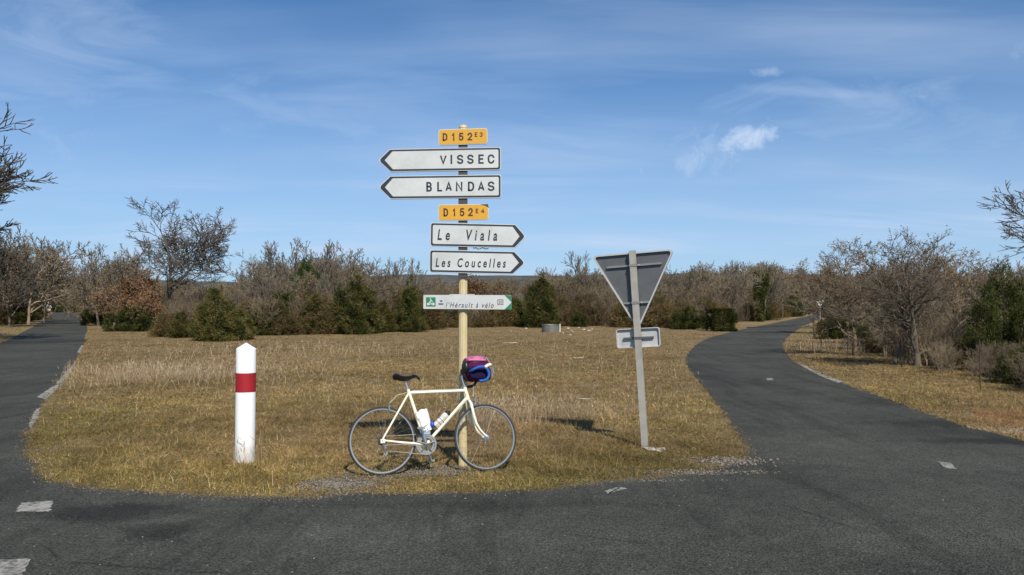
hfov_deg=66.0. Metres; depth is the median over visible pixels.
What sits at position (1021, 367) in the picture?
bare shrub
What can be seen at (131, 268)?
bare tree
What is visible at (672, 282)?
bare tree
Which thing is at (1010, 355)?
brown bush
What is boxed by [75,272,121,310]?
bare tree
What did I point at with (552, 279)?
bare tree
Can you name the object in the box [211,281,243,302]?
bare tree
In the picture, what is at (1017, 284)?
bare tree
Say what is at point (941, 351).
bare shrub
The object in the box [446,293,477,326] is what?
brown bush
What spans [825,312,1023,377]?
undergrowth
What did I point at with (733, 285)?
bare tree
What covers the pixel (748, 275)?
bare tree
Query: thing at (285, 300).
evergreen bush
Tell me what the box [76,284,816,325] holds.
undergrowth
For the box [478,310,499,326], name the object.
brown bush
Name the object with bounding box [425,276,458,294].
bare tree
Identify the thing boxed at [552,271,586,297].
bare tree
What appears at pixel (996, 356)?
juniper
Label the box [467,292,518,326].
brown bush
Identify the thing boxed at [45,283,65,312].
bare tree
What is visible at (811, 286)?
bare oak
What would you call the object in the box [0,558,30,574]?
road marking
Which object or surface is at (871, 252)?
bare oak
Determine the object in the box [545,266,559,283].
bare tree
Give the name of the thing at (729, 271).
bare tree
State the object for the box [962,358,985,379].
bare shrub
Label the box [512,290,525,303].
bare tree
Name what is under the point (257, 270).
bare tree
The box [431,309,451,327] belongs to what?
evergreen bush
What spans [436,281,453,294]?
bare tree
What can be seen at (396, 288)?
bare tree
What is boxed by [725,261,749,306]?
bare tree
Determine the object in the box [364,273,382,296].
bare tree
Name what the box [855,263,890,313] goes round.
bare tree
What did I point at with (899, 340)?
bare shrub
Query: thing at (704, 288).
bare tree
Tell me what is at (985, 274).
bare tree
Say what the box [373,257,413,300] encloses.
bare tree
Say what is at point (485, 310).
bare shrub
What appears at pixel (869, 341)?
brown bush
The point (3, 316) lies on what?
brown bush
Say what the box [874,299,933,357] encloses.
bare shrub
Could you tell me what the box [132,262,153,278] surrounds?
bare tree
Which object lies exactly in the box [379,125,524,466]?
signpost
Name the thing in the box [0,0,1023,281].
sky
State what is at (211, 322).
juniper
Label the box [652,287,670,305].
bare tree
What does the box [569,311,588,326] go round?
evergreen bush
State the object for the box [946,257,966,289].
bare tree
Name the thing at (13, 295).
bare tree
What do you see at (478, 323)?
brown bush
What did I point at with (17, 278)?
bare tree
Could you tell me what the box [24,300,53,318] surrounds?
brown bush
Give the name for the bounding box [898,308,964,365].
bare shrub
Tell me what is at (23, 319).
evergreen bush
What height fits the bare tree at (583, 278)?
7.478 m
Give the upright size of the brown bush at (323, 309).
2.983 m
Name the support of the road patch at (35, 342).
on the road
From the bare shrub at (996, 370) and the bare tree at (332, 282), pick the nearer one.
the bare shrub at (996, 370)
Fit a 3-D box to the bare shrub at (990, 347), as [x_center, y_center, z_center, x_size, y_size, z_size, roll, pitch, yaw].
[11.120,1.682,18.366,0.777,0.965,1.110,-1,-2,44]
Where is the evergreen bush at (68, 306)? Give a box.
[61,301,76,311]
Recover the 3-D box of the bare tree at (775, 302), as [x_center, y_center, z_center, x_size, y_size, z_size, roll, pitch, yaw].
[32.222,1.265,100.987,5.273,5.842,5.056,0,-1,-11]
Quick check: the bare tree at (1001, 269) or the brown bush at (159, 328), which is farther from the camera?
the bare tree at (1001, 269)
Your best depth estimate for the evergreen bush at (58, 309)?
204.24 m
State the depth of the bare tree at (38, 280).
80.12 m
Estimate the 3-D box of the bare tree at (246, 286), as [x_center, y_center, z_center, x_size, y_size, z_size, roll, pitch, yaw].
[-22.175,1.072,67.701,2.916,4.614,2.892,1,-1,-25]
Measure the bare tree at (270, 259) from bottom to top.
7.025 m
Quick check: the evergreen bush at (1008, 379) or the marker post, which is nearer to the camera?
the marker post
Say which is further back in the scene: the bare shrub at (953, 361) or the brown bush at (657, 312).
the brown bush at (657, 312)
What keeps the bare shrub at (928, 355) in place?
on the ground at (430, 337)
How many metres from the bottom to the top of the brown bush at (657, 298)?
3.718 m
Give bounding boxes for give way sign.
[593,249,672,447]
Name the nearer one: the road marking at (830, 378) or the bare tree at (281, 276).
the road marking at (830, 378)
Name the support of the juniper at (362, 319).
on the ground at (430, 337)
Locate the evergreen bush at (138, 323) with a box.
[100,305,154,331]
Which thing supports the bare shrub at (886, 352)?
on the ground at (430, 337)
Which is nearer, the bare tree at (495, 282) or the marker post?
the marker post
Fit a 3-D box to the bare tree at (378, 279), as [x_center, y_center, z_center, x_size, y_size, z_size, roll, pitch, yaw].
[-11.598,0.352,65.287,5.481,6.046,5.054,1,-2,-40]
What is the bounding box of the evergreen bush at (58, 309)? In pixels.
[50,302,62,311]
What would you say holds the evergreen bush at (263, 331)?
on the ground at (430, 337)
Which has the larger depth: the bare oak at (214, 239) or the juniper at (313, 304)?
the bare oak at (214, 239)
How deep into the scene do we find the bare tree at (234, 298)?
49.72 m
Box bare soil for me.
[970,409,1023,437]
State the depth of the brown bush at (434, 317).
54.59 m
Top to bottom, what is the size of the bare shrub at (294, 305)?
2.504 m
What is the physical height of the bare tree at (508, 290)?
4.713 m
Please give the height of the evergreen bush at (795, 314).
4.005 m
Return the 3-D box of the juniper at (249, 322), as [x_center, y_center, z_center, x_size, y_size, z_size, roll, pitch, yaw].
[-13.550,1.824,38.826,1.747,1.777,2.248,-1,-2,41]
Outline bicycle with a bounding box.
[348,357,515,475]
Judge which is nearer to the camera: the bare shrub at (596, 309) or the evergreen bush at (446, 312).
the evergreen bush at (446, 312)
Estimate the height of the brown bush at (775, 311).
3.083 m
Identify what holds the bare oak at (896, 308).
on the ground at (430, 337)
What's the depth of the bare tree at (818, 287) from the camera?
168.48 m
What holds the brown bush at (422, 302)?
on the ground at (430, 337)
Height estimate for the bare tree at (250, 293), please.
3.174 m
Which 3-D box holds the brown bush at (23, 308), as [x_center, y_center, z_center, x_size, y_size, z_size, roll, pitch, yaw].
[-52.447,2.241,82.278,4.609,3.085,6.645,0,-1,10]
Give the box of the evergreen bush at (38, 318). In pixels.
[19,309,42,320]
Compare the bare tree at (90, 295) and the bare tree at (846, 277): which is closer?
the bare tree at (846, 277)
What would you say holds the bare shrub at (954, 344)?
on the ground at (430, 337)
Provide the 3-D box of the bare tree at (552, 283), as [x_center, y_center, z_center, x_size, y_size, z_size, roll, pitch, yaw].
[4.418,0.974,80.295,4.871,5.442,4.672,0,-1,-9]
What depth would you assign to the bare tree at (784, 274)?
112.35 m
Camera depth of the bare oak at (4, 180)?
34.96 m
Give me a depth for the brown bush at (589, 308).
65.25 m
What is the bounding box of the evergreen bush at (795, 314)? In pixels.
[779,294,808,316]
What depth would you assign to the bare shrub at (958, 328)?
21.84 m
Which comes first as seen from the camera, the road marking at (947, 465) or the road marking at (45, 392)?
the road marking at (947, 465)
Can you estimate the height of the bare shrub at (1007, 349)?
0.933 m
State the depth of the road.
6.32 m
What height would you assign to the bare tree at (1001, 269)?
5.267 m
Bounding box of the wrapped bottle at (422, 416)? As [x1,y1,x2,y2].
[415,408,433,430]
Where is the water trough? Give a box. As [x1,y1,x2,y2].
[542,324,560,331]
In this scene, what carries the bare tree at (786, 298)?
on the ground at (430, 337)
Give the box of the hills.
[42,273,1009,308]
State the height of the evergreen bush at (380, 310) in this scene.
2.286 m
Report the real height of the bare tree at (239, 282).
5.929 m
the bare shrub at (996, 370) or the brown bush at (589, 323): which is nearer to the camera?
the bare shrub at (996, 370)
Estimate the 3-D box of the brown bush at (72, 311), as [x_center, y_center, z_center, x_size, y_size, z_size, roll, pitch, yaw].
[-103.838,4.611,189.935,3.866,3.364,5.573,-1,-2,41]
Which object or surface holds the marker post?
on the ground at (430, 337)
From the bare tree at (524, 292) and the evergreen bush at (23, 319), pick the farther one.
the bare tree at (524, 292)
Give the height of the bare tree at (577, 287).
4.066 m
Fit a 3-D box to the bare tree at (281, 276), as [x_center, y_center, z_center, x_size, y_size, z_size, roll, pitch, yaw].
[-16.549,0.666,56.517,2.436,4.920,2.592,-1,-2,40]
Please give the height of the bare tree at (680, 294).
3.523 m
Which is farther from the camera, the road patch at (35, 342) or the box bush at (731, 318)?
the box bush at (731, 318)
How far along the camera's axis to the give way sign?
9.35 m
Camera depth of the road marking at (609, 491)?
7.13 m
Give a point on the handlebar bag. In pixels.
(470, 363)
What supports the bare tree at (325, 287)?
on the ground at (430, 337)
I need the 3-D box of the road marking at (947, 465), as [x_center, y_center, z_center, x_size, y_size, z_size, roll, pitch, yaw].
[4.545,1.853,8.231,0.123,0.001,0.402,0,-1,18]
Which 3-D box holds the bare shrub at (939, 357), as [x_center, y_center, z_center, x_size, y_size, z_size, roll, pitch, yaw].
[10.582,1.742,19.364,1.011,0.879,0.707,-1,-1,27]
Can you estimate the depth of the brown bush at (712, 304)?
61.90 m
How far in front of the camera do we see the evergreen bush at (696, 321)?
55.30 m
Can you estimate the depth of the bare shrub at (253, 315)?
44.35 m
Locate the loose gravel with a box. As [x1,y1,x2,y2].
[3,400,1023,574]
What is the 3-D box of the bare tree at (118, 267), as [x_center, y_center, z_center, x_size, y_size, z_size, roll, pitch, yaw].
[-30.731,-0.219,62.687,6.470,7.137,5.966,0,-1,16]
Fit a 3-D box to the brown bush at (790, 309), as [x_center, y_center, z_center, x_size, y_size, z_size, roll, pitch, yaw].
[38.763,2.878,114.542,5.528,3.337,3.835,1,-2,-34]
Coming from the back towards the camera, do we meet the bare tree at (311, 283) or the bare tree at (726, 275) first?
the bare tree at (726, 275)
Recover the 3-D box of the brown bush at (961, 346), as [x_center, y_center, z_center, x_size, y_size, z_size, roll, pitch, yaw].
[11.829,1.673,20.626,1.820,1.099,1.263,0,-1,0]
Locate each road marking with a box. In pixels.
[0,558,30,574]
[15,501,52,511]
[29,408,40,428]
[37,385,58,398]
[56,362,75,385]
[606,487,626,493]
[799,362,842,382]
[938,461,956,468]
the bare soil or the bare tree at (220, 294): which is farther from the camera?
the bare tree at (220, 294)
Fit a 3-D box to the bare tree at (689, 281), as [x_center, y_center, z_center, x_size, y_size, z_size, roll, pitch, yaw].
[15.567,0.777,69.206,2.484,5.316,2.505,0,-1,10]
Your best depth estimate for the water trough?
49.77 m
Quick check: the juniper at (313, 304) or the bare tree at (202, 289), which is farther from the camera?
the bare tree at (202, 289)
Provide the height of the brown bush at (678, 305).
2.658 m
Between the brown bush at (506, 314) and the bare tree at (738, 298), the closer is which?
the brown bush at (506, 314)
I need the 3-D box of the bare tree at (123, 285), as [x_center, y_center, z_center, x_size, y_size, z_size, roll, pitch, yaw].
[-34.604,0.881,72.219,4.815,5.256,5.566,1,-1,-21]
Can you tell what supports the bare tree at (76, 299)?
on the ground at (430, 337)
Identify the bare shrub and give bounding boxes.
[160,301,192,316]
[166,296,204,314]
[169,300,195,318]
[244,296,285,327]
[271,295,308,332]
[467,309,482,326]
[471,309,498,324]
[579,300,606,325]
[868,309,909,356]
[869,307,945,363]
[871,327,895,349]
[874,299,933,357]
[889,327,908,355]
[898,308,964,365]
[905,329,956,363]
[911,303,969,359]
[920,341,964,372]
[927,339,954,368]
[931,347,962,371]
[935,317,979,358]
[935,336,967,356]
[941,347,962,371]
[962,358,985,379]
[964,345,999,377]
[971,353,1005,380]
[973,339,1006,377]
[986,360,1011,379]
[994,342,1023,360]
[1002,349,1023,386]
[1014,354,1023,385]
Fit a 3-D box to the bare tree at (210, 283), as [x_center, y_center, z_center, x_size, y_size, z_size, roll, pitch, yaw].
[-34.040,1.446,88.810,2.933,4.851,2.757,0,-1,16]
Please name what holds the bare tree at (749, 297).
on the ground at (430, 337)
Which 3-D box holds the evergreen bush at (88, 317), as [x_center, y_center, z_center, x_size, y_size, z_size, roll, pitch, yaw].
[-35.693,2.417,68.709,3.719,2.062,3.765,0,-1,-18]
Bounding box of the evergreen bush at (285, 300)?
[256,289,306,334]
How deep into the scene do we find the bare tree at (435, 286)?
79.40 m
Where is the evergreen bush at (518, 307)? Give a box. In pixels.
[496,296,526,326]
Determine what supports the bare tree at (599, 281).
on the ground at (430, 337)
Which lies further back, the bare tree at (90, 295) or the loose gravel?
the bare tree at (90, 295)
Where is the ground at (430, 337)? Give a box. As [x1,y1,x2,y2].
[0,310,1023,497]
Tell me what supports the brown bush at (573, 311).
on the ground at (430, 337)
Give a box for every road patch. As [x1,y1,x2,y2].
[0,339,85,344]
[747,325,795,327]
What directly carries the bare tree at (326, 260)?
on the ground at (430, 337)
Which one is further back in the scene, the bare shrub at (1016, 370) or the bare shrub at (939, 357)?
the bare shrub at (939, 357)
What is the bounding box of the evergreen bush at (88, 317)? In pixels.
[76,305,118,324]
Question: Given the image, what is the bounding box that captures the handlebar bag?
[461,356,490,381]
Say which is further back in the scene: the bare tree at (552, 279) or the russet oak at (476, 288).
the bare tree at (552, 279)
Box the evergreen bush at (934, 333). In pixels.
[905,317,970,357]
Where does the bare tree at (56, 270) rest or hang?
on the ground at (430, 337)
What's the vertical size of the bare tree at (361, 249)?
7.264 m
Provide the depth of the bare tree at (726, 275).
83.95 m
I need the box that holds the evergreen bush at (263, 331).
[240,311,276,335]
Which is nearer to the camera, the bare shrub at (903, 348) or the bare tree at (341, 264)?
the bare shrub at (903, 348)
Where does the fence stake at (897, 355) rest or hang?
on the ground at (430, 337)
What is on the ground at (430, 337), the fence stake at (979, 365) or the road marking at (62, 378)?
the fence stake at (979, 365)
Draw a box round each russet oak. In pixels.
[86,267,163,318]
[123,280,165,330]
[454,273,513,299]
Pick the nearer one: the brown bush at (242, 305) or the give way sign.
the give way sign
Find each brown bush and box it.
[0,297,37,321]
[0,306,18,324]
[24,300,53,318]
[70,305,78,312]
[145,310,177,336]
[237,296,263,325]
[246,300,306,335]
[287,305,318,334]
[297,287,326,332]
[304,289,345,333]
[377,283,449,329]
[401,285,440,328]
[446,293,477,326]
[446,314,471,327]
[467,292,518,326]
[469,311,486,327]
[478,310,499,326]
[551,292,577,325]
[562,290,610,325]
[562,299,601,325]
[575,307,593,325]
[607,295,674,327]
[611,302,667,326]
[626,309,664,327]
[649,289,674,320]
[666,295,702,327]
[684,293,735,326]
[739,304,756,320]
[761,300,781,319]
[766,299,788,317]
[771,299,792,316]
[859,327,905,352]
[929,333,976,369]
[997,345,1022,374]
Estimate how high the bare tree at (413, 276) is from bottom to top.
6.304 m
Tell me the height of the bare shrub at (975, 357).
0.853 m
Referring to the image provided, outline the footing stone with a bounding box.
[644,447,664,451]
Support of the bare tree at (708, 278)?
on the ground at (430, 337)
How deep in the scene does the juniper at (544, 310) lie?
59.89 m
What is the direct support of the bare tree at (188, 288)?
on the ground at (430, 337)
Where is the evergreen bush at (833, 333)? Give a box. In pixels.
[811,313,861,338]
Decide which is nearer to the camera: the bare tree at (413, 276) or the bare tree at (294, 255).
the bare tree at (294, 255)
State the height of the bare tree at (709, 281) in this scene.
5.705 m
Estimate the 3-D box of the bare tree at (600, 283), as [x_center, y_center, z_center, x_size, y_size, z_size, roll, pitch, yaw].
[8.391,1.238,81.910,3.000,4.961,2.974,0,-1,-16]
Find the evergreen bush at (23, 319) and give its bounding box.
[0,309,27,323]
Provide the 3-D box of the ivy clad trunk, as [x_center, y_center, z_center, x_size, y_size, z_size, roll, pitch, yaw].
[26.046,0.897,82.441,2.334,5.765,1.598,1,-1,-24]
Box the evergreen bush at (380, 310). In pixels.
[364,301,393,331]
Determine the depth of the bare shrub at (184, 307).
54.50 m
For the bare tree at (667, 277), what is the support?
on the ground at (430, 337)
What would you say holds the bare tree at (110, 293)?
on the ground at (430, 337)
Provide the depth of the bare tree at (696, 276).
78.20 m
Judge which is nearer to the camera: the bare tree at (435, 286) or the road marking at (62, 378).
the road marking at (62, 378)
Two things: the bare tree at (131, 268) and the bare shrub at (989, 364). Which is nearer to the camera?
the bare shrub at (989, 364)
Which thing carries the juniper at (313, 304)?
on the ground at (430, 337)
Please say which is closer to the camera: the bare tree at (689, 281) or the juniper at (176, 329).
the juniper at (176, 329)
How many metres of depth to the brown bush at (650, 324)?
60.51 m
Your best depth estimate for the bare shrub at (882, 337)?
27.07 m
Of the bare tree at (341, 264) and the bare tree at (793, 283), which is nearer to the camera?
the bare tree at (341, 264)
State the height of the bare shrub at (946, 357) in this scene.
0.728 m
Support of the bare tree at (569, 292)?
on the ground at (430, 337)
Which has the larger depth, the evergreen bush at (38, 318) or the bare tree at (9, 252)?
the evergreen bush at (38, 318)
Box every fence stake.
[893,337,904,364]
[901,333,902,366]
[979,339,980,389]
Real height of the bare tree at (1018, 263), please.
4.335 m
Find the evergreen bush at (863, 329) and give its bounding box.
[856,321,876,345]
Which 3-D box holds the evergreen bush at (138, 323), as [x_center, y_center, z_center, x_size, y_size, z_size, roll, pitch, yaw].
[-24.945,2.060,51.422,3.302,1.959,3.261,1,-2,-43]
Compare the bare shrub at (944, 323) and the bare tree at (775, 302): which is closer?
the bare shrub at (944, 323)
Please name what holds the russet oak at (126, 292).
on the ground at (430, 337)
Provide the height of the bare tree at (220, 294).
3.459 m
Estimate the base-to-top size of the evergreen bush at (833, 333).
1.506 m
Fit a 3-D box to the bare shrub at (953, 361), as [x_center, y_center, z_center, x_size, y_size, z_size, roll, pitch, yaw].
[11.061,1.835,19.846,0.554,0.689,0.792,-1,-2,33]
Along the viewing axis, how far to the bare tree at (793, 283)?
128.57 m
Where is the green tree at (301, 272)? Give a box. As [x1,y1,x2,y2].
[289,254,323,296]
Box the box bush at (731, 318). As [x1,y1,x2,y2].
[705,307,738,331]
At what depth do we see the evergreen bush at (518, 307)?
63.70 m
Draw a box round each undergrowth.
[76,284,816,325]
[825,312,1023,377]
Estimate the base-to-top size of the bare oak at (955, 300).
3.968 m
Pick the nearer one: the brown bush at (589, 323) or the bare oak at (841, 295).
the bare oak at (841, 295)
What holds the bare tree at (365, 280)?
on the ground at (430, 337)
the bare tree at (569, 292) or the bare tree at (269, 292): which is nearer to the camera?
the bare tree at (269, 292)
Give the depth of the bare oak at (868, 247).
33.37 m
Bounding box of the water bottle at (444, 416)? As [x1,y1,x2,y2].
[434,410,450,428]
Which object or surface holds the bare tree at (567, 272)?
on the ground at (430, 337)
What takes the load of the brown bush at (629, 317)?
on the ground at (430, 337)
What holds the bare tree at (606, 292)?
on the ground at (430, 337)
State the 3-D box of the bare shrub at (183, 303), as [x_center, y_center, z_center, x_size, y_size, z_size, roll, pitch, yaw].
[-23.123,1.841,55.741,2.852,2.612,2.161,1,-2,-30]
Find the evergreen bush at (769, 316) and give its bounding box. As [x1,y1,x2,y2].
[744,301,775,320]
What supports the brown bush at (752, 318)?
on the ground at (430, 337)
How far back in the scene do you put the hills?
952.58 m
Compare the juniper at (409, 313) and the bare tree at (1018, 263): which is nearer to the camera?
the bare tree at (1018, 263)
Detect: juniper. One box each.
[166,310,196,337]
[183,285,251,341]
[235,307,258,339]
[297,292,331,334]
[323,270,388,334]
[378,299,399,331]
[392,277,430,332]
[519,267,563,327]
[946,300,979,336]
[955,254,1023,369]
[982,349,999,377]
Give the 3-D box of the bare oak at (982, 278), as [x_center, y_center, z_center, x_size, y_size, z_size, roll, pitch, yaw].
[17.013,0.437,29.207,5.056,4.053,3.353,1,-2,-36]
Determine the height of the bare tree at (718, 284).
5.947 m
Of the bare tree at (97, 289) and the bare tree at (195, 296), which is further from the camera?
the bare tree at (97, 289)
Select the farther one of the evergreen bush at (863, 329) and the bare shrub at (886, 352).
the evergreen bush at (863, 329)
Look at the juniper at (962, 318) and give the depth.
27.67 m
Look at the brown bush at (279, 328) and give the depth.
44.52 m
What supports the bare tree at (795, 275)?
on the ground at (430, 337)
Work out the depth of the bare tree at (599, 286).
74.30 m
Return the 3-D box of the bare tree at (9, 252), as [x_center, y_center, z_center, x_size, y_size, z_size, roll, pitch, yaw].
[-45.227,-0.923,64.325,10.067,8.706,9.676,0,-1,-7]
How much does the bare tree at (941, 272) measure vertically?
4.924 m
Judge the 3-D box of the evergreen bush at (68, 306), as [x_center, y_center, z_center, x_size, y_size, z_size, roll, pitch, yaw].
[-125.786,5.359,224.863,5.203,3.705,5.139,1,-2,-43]
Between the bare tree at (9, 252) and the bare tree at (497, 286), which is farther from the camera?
the bare tree at (497, 286)
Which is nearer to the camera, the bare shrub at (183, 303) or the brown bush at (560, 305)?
the bare shrub at (183, 303)
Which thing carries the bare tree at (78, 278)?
on the ground at (430, 337)
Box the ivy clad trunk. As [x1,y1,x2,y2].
[750,268,770,321]
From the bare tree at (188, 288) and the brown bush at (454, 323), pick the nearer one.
the brown bush at (454, 323)
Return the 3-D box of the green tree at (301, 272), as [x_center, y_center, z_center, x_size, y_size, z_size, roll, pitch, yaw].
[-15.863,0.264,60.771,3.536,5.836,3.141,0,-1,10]
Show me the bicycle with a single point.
(382, 440)
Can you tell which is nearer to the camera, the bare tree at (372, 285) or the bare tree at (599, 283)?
the bare tree at (372, 285)
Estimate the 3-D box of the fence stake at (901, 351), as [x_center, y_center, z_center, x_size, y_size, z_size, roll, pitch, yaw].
[10.597,1.748,21.446,0.039,1.038,0.038,0,-1,0]
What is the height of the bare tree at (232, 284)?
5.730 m
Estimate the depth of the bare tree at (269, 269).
83.73 m
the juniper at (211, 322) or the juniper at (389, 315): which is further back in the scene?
the juniper at (389, 315)
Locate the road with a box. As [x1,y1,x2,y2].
[0,311,1023,574]
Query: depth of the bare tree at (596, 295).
67.38 m
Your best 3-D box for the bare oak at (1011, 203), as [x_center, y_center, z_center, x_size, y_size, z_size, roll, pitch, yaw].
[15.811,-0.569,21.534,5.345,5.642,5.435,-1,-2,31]
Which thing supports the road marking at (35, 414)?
on the road
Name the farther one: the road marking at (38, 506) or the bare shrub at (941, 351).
the bare shrub at (941, 351)
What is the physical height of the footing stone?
0.078 m
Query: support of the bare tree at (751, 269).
on the ground at (430, 337)
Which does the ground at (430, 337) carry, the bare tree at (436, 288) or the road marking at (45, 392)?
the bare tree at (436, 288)
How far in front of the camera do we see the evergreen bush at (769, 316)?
88.66 m
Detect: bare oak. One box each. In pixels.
[0,103,57,233]
[125,196,236,314]
[778,251,904,354]
[784,236,864,324]
[817,236,942,330]
[819,225,1023,365]
[822,236,979,335]
[910,239,1019,338]
[920,248,1017,322]
[976,179,1023,257]
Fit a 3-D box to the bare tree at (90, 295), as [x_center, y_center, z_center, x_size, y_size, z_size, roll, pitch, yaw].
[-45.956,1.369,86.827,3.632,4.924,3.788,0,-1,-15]
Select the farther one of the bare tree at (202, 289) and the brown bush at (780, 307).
the brown bush at (780, 307)
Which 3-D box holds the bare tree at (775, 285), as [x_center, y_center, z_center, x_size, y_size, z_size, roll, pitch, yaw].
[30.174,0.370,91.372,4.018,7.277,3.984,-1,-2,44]
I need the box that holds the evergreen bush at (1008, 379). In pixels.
[988,344,1023,384]
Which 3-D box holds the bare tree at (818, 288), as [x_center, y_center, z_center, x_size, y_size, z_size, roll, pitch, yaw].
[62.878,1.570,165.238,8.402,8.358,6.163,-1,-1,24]
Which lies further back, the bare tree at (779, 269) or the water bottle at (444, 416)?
the bare tree at (779, 269)
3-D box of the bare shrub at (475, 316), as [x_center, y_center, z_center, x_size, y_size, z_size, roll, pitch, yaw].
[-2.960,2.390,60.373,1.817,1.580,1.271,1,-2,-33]
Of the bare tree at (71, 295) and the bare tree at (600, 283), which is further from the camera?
the bare tree at (71, 295)
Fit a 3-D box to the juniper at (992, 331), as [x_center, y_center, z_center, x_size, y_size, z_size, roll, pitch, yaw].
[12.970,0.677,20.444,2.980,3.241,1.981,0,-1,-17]
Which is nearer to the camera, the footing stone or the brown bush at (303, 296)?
the footing stone
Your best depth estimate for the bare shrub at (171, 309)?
52.08 m
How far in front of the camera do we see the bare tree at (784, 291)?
100.12 m
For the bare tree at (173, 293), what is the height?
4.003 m
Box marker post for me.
[235,343,255,463]
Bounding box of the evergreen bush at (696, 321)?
[669,305,708,329]
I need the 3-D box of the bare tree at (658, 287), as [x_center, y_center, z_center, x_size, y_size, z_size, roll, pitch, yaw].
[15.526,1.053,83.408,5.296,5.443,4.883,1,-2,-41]
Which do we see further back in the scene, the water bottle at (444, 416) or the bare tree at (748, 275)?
the bare tree at (748, 275)
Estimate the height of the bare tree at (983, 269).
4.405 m
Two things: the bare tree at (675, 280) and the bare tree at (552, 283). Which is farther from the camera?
the bare tree at (552, 283)
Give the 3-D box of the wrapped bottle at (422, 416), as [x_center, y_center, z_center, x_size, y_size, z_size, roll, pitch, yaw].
[-0.880,1.335,7.930,0.195,0.246,0.111,0,-12,-12]
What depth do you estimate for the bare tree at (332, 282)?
61.48 m
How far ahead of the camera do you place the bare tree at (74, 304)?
103.52 m
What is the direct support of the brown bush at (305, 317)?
on the ground at (430, 337)
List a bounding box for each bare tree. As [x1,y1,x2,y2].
[0,222,107,324]
[0,226,50,326]
[0,229,31,287]
[0,230,73,321]
[12,240,72,321]
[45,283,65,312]
[57,242,108,325]
[59,283,78,306]
[63,289,86,317]
[67,289,88,314]
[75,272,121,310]
[76,282,113,312]
[79,243,168,326]
[90,247,163,311]
[90,281,118,305]
[104,269,160,306]
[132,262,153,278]
[160,282,194,305]
[172,277,221,304]
[181,288,209,311]
[196,284,206,296]
[200,284,231,303]
[204,280,214,293]
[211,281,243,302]
[217,249,284,297]
[224,269,262,302]
[225,290,243,307]
[234,270,254,292]
[237,274,261,298]
[245,288,262,301]
[247,260,293,282]
[249,240,295,296]
[253,279,281,299]
[260,263,301,295]
[266,269,331,297]
[274,239,322,281]
[305,245,372,293]
[306,238,349,295]
[312,273,337,298]
[315,256,369,276]
[318,260,350,293]
[322,248,392,295]
[339,255,400,300]
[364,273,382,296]
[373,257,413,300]
[379,279,416,300]
[396,258,429,293]
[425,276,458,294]
[428,282,446,293]
[428,283,441,294]
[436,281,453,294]
[483,277,519,299]
[483,281,505,294]
[497,279,524,299]
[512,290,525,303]
[515,281,537,298]
[534,274,572,295]
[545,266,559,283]
[545,273,559,298]
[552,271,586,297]
[557,283,579,301]
[561,251,607,293]
[563,269,573,292]
[567,271,608,299]
[570,281,602,305]
[578,283,605,305]
[582,273,609,293]
[583,277,608,295]
[586,286,618,320]
[590,285,616,301]
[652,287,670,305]
[657,271,675,303]
[657,273,679,295]
[659,267,708,301]
[662,268,696,300]
[663,264,723,300]
[670,285,696,308]
[677,267,702,300]
[685,262,743,297]
[687,260,736,307]
[689,280,715,308]
[693,267,719,297]
[696,265,743,300]
[713,266,765,308]
[716,271,743,307]
[717,287,749,312]
[721,263,772,310]
[723,280,772,309]
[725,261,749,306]
[740,262,762,300]
[745,266,792,300]
[745,277,784,310]
[753,261,789,298]
[754,260,784,305]
[772,272,791,318]
[775,285,790,304]
[780,276,804,298]
[782,268,805,283]
[807,277,823,312]
[808,274,827,310]
[820,261,868,310]
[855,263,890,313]
[900,254,959,312]
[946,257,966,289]
[957,256,1018,316]
[967,266,1023,316]
[982,263,1014,295]
[1004,270,1023,316]
[1006,260,1023,281]
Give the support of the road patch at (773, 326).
on the road
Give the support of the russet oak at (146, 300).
on the ground at (430, 337)

